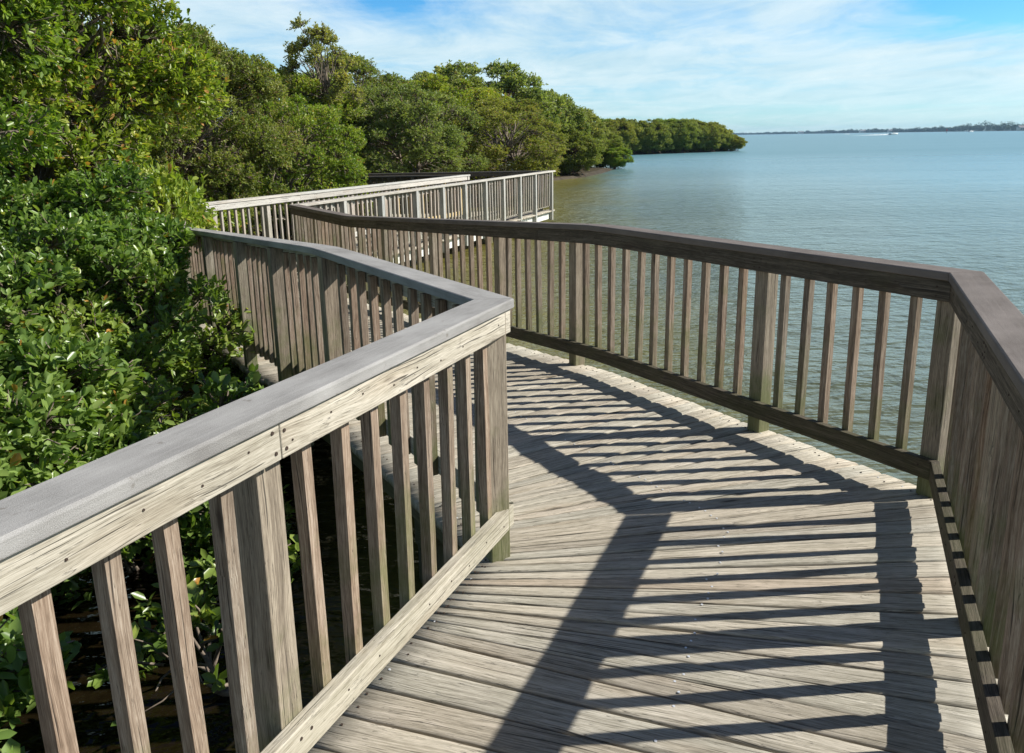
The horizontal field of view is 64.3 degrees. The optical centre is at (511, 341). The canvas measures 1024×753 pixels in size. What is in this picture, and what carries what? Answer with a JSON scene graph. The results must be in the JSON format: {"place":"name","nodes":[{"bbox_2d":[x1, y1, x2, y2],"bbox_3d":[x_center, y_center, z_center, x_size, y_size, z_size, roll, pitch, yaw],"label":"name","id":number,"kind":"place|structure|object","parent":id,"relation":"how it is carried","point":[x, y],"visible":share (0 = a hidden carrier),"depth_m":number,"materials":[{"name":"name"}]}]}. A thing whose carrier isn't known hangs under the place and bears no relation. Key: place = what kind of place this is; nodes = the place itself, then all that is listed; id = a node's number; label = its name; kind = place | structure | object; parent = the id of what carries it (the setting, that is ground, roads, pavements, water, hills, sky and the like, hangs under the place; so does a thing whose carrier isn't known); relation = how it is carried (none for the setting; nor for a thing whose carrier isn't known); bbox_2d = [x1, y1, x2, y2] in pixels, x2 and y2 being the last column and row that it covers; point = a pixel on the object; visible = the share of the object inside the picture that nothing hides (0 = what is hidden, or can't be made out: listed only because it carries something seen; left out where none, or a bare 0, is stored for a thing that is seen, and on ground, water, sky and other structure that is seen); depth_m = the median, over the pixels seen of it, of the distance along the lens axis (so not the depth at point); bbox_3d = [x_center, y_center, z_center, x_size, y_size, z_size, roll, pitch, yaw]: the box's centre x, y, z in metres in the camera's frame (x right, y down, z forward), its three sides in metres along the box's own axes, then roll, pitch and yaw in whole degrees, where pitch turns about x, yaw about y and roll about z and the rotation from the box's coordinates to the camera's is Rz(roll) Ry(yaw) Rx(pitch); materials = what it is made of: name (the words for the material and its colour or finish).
{"place":"outdoors","nodes":[
{"label":"outdoors","id":0,"kind":"place"},
{"bbox_2d":[246,165,613,235],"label":"mud bank","id":1,"kind":"structure","parent":0,"point":[595,171],"depth_m":49.91,"materials":[{"name":"brown soil"}]},
{"bbox_2d":[1,1,162,184],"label":"mangrove tree","id":2,"kind":"object","parent":1,"relation":"on","point":[30,176],"visible":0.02,"depth_m":12.94,"materials":[{"name":"green plant"}]},
{"bbox_2d":[66,41,296,200],"bbox_3d":[-7.724,-4.527,19.808,5.385,5.696,5.660,3,14,14],"label":"mangrove tree","id":3,"kind":"object","parent":1,"relation":"on","point":[211,188],"depth_m":19.70,"materials":[{"name":"green plant"}]},
{"bbox_2d":[123,21,309,234],"bbox_3d":[-6.123,-3.477,16.020,4.308,5.347,4.528,-6,15,-18],"label":"mangrove tree","id":4,"kind":"object","parent":1,"relation":"on","point":[275,147],"visible":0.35,"depth_m":15.55,"materials":[{"name":"green plant"}]},
{"bbox_2d":[218,62,367,192],"bbox_3d":[-6.830,-6.098,26.250,5.052,5.600,5.442,5,15,21],"label":"mangrove tree","id":5,"kind":"object","parent":1,"relation":"on","point":[308,85],"visible":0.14,"depth_m":24.69,"materials":[{"name":"green plant"}]},
{"bbox_2d":[279,11,367,173],"bbox_3d":[-5.740,-6.426,25.170,2.487,6.871,2.576,12,19,41],"label":"mangrove tree","id":6,"kind":"object","parent":1,"relation":"on","point":[315,36],"visible":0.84,"depth_m":24.37,"materials":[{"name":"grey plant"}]},
{"bbox_2d":[298,51,422,184],"bbox_3d":[-6.471,-8.394,33.717,7.383,6.684,7.023,7,16,28],"label":"mangrove tree","id":7,"kind":"object","parent":1,"relation":"on","point":[388,80],"visible":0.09,"depth_m":32.50,"materials":[{"name":"green plant"}]},
{"bbox_2d":[324,81,490,209],"bbox_3d":[-3.585,-6.041,26.980,5.387,4.858,5.301,-13,19,-41],"label":"mangrove tree","id":8,"kind":"object","parent":1,"relation":"on","point":[391,128],"visible":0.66,"depth_m":25.57,"materials":[{"name":"green plant"}]},
{"bbox_2d":[375,72,515,171],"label":"mangrove tree","id":9,"kind":"object","parent":1,"relation":"on","point":[435,84],"visible":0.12,"depth_m":35.96,"materials":[{"name":"green plant"}]},
{"bbox_2d":[410,61,481,170],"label":"mangrove tree","id":10,"kind":"object","parent":1,"relation":"on","point":[418,76],"visible":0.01,"depth_m":50.93,"materials":[{"name":"green plant"}]},
{"bbox_2d":[421,76,526,170],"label":"mangrove tree","id":11,"kind":"object","parent":1,"relation":"on","point":[476,82],"visible":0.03,"depth_m":43.55,"materials":[{"name":"green plant"}]},
{"bbox_2d":[431,97,568,200],"bbox_3d":[-0.618,-7.315,32.333,5.853,4.534,6.152,1,14,10],"label":"mangrove tree","id":12,"kind":"object","parent":1,"relation":"on","point":[536,148],"visible":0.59,"depth_m":31.20,"materials":[{"name":"green plant"}]},
{"bbox_2d":[441,58,573,169],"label":"mangrove tree","id":13,"kind":"object","parent":1,"relation":"on","point":[513,79],"visible":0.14,"depth_m":46.79,"materials":[{"name":"green plant"}]},
{"bbox_2d":[512,86,592,173],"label":"mangrove tree","id":14,"kind":"object","parent":1,"relation":"on","point":[577,118],"visible":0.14,"depth_m":50.57,"materials":[{"name":"green plant"}]},
{"bbox_2d":[549,128,607,176],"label":"mangrove tree","id":15,"kind":"object","parent":1,"relation":"on","point":[573,162],"visible":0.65,"depth_m":49.62,"materials":[{"name":"green plant"}]},
{"bbox_2d":[564,106,610,168],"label":"mangrove tree","id":16,"kind":"object","parent":1,"relation":"on","point":[599,130],"visible":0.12,"depth_m":57.33,"materials":[{"name":"green plant"}]},
{"bbox_2d":[590,129,628,168],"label":"mangrove tree","id":17,"kind":"object","parent":1,"relation":"on","point":[617,142],"visible":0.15,"depth_m":62.10,"materials":[{"name":"green plant"}]},
{"bbox_2d":[601,145,634,168],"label":"mangrove tree","id":18,"kind":"object","parent":1,"relation":"on","point":[614,159],"visible":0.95,"depth_m":61.39,"materials":[{"name":"green plant"}]},
{"bbox_2d":[0,130,1023,752],"bbox_3d":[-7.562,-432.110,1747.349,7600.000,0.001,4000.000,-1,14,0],"label":"water","id":19,"kind":"structure","parent":0,"point":[944,198],"depth_m":14.87,"materials":[{"name":"blue liquid"}]},
{"bbox_2d":[0,606,81,752],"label":"buttonwood shrub","id":20,"kind":"object","parent":19,"relation":"on","point":[16,692],"visible":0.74,"depth_m":2.83,"materials":[{"name":"green plant"}]},
{"bbox_2d":[0,0,84,179],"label":"mangrove tree","id":21,"kind":"object","parent":19,"relation":"in","point":[15,15],"visible":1,"depth_m":6.98,"materials":[{"name":"green plant"}]},
{"bbox_2d":[0,327,161,610],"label":"buttonwood shrub","id":22,"kind":"object","parent":19,"relation":"on","point":[47,364],"visible":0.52,"depth_m":4.29,"materials":[{"name":"green plant"}]},
{"bbox_2d":[0,149,202,326],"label":"buttonwood shrub","id":23,"kind":"object","parent":19,"relation":"on","point":[91,201],"visible":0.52,"depth_m":7.31,"materials":[{"name":"green plant"}]},
{"bbox_2d":[0,203,214,421],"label":"buttonwood shrub","id":24,"kind":"object","parent":19,"relation":"on","point":[37,274],"visible":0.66,"depth_m":6.37,"materials":[{"name":"green plant"}]},
{"bbox_2d":[0,0,232,319],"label":"mangrove tree","id":25,"kind":"object","parent":19,"relation":"in","point":[92,77],"visible":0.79,"depth_m":8.85,"materials":[{"name":"green plant"}]},
{"bbox_2d":[16,149,220,245],"bbox_3d":[-4.706,-0.856,9.745,2.412,2.863,2.244,6,16,26],"label":"mangrove bush","id":26,"kind":"object","parent":19,"relation":"in","point":[176,195],"visible":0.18,"depth_m":9.29,"materials":[{"name":"green plant"}]},
{"bbox_2d":[1,358,295,605],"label":"buttonwood shrub","id":27,"kind":"object","parent":19,"relation":"on","point":[195,522],"visible":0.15,"depth_m":4.69,"materials":[{"name":"green plant"}]},
{"bbox_2d":[44,248,254,431],"bbox_3d":[-3.054,0.253,6.773,1.936,2.006,1.968,9,17,35],"label":"buttonwood shrub","id":28,"kind":"object","parent":19,"relation":"on","point":[116,326],"visible":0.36,"depth_m":6.56,"materials":[{"name":"green plant"}]},
{"bbox_2d":[86,534,301,725],"bbox_3d":[-1.392,1.446,3.837,1.075,1.065,1.369,-1,14,0],"label":"buttonwood shrub","id":29,"kind":"object","parent":19,"relation":"on","point":[147,641],"visible":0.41,"depth_m":3.70,"materials":[{"name":"green plant"}]},
{"bbox_2d":[186,197,250,233],"bbox_3d":[-5.659,-1.628,14.437,2.019,1.777,2.171,-1,14,0],"label":"mangrove bush","id":30,"kind":"object","parent":19,"relation":"in","point":[232,220],"visible":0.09,"depth_m":14.34,"materials":[{"name":"green plant"}]},
{"bbox_2d":[213,93,369,239],"bbox_3d":[-4.954,-3.651,18.600,3.427,4.115,3.692,-4,14,-11],"label":"mangrove tree","id":31,"kind":"object","parent":19,"relation":"in","point":[342,159],"visible":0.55,"depth_m":17.93,"materials":[{"name":"green plant"}]},
{"bbox_2d":[327,182,379,215],"bbox_3d":[-4.092,-2.951,19.641,2.171,1.777,2.019,-4,14,-13],"label":"mangrove bush","id":32,"kind":"object","parent":19,"relation":"in","point":[365,183],"visible":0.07,"depth_m":19.36,"materials":[{"name":"green plant"}]},
{"bbox_2d":[197,209,1007,752],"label":"boardwalk","id":33,"kind":"structure","parent":19,"relation":"in","point":[671,573],"depth_m":3.03,"materials":[{"name":"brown wood"}]},
{"bbox_2d":[0,298,513,752],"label":"railing","id":34,"kind":"object","parent":33,"relation":"attached to","point":[96,515],"visible":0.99,"depth_m":2.02,"materials":[{"name":"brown wood"}]},
{"bbox_2d":[153,174,469,240],"bbox_3d":[-3.190,-2.422,16.454,0.145,1.355,10.756,5,15,22],"label":"railing","id":35,"kind":"object","parent":33,"relation":"attached to","point":[264,202],"visible":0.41,"depth_m":14.53,"materials":[{"name":"grey wood"}]},
{"bbox_2d":[207,174,468,229],"bbox_3d":[-5.064,-3.583,21.250,7.996,1.355,0.145,-1,14,1],"label":"railing","id":36,"kind":"object","parent":33,"relation":"attached to","point":[392,178],"visible":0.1,"depth_m":21.07,"materials":[{"name":"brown wood"}]},
{"bbox_2d":[169,227,513,562],"bbox_3d":[-2.641,-0.349,7.493,0.145,1.640,10.045,-9,16,-30],"label":"railing","id":37,"kind":"object","parent":33,"relation":"attached to","point":[262,280],"visible":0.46,"depth_m":4.75,"materials":[{"name":"grey wood"}]},
{"bbox_2d":[293,170,550,209],"bbox_3d":[-3.623,-4.039,22.983,9.704,1.355,0.145,-1,14,1],"label":"railing","id":38,"kind":"object","parent":33,"relation":"attached to","point":[489,174],"visible":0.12,"depth_m":22.74,"materials":[{"name":"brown wood"}]},
{"bbox_2d":[290,170,555,264],"bbox_3d":[-1.019,-2.730,17.539,0.145,1.355,12.053,4,15,21],"label":"railing","id":39,"kind":"object","parent":33,"relation":"attached to","point":[534,201],"visible":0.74,"depth_m":17.41,"materials":[{"name":"grey wood"}]},
{"bbox_2d":[288,204,981,498],"bbox_3d":[-0.588,-0.496,7.938,0.145,1.640,10.068,-9,16,-30],"label":"railing","id":40,"kind":"object","parent":33,"relation":"attached to","point":[917,283],"visible":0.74,"depth_m":4.88,"materials":[{"name":"brown wood"}]},
{"bbox_2d":[929,272,1023,752],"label":"railing","id":41,"kind":"object","parent":33,"relation":"attached to","point":[977,488],"visible":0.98,"depth_m":2.59,"materials":[{"name":"brown wood"}]},
{"bbox_2d":[627,150,728,154],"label":"mud spit","id":42,"kind":"structure","parent":19,"relation":"in","point":[679,152],"depth_m":115.28,"materials":[{"name":"brown soil"}]},
{"bbox_2d":[601,118,625,132],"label":"mangrove tree","id":43,"kind":"object","parent":42,"relation":"on","point":[607,119],"visible":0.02,"depth_m":106.79,"materials":[{"name":"green plant"}]},
{"bbox_2d":[599,117,639,154],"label":"mangrove tree","id":44,"kind":"object","parent":42,"relation":"on","point":[630,132],"visible":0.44,"depth_m":104.98,"materials":[{"name":"green plant"}]},
{"bbox_2d":[617,120,646,151],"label":"mangrove tree","id":45,"kind":"object","parent":42,"relation":"on","point":[634,148],"visible":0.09,"depth_m":107.22,"materials":[{"name":"green plant"}]},
{"bbox_2d":[628,119,654,154],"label":"mangrove tree","id":46,"kind":"object","parent":42,"relation":"on","point":[645,143],"visible":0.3,"depth_m":108.02,"materials":[{"name":"green plant"}]},
{"bbox_2d":[632,119,672,153],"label":"mangrove tree","id":47,"kind":"object","parent":42,"relation":"on","point":[658,139],"visible":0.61,"depth_m":108.21,"materials":[{"name":"green plant"}]},
{"bbox_2d":[651,127,680,153],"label":"mangrove tree","id":48,"kind":"object","parent":42,"relation":"on","point":[668,147],"visible":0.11,"depth_m":111.02,"materials":[{"name":"green plant"}]},
{"bbox_2d":[658,121,683,153],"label":"mangrove tree","id":49,"kind":"object","parent":42,"relation":"on","point":[679,142],"visible":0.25,"depth_m":111.46,"materials":[{"name":"green plant"}]},
{"bbox_2d":[657,118,695,152],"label":"mangrove tree","id":50,"kind":"object","parent":42,"relation":"on","point":[675,120],"visible":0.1,"depth_m":113.30,"materials":[{"name":"green plant"}]},
{"bbox_2d":[663,120,699,152],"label":"mangrove tree","id":51,"kind":"object","parent":42,"relation":"on","point":[686,139],"visible":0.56,"depth_m":111.79,"materials":[{"name":"green plant"}]},
{"bbox_2d":[665,118,709,151],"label":"mangrove tree","id":52,"kind":"object","parent":42,"relation":"on","point":[698,131],"visible":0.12,"depth_m":113.88,"materials":[{"name":"green plant"}]},
{"bbox_2d":[682,120,714,152],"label":"mangrove tree","id":53,"kind":"object","parent":42,"relation":"on","point":[705,128],"visible":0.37,"depth_m":114.32,"materials":[{"name":"green plant"}]},
{"bbox_2d":[692,122,727,151],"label":"mangrove tree","id":54,"kind":"object","parent":42,"relation":"on","point":[718,137],"visible":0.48,"depth_m":115.24,"materials":[{"name":"green plant"}]},
{"bbox_2d":[701,121,733,151],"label":"mangrove tree","id":55,"kind":"object","parent":42,"relation":"on","point":[729,131],"visible":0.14,"depth_m":117.32,"materials":[{"name":"green plant"}]},
{"bbox_2d":[712,134,734,151],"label":"mangrove tree","id":56,"kind":"object","parent":42,"relation":"on","point":[727,143],"visible":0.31,"depth_m":118.15,"materials":[{"name":"green plant"}]},
{"bbox_2d":[723,135,747,150],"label":"mangrove tree","id":57,"kind":"object","parent":42,"relation":"on","point":[737,145],"visible":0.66,"depth_m":119.07,"materials":[{"name":"green plant"}]},
{"bbox_2d":[79,0,1023,132],"label":"sky","id":58,"kind":"structure","parent":0,"point":[745,66],"materials":[{"name":"blue"}]},
{"bbox_2d":[749,130,1023,134],"bbox_3d":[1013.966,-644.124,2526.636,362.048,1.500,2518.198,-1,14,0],"label":"shore","id":59,"kind":"structure","parent":0,"point":[889,132],"depth_m":1882.85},
{"bbox_2d":[733,120,1023,134],"bbox_3d":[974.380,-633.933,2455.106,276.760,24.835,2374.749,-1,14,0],"label":"distant treeline","id":60,"kind":"object","parent":59,"relation":"on","point":[1001,127],"visible":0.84,"depth_m":1923.73,"materials":[{"name":"green plant"}]},
{"bbox_2d":[1016,126,1023,130],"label":"shore house","id":61,"kind":"structure","parent":59,"relation":"on","point":[1019,128],"depth_m":1362.82,"materials":[{"name":"white"}]}
]}

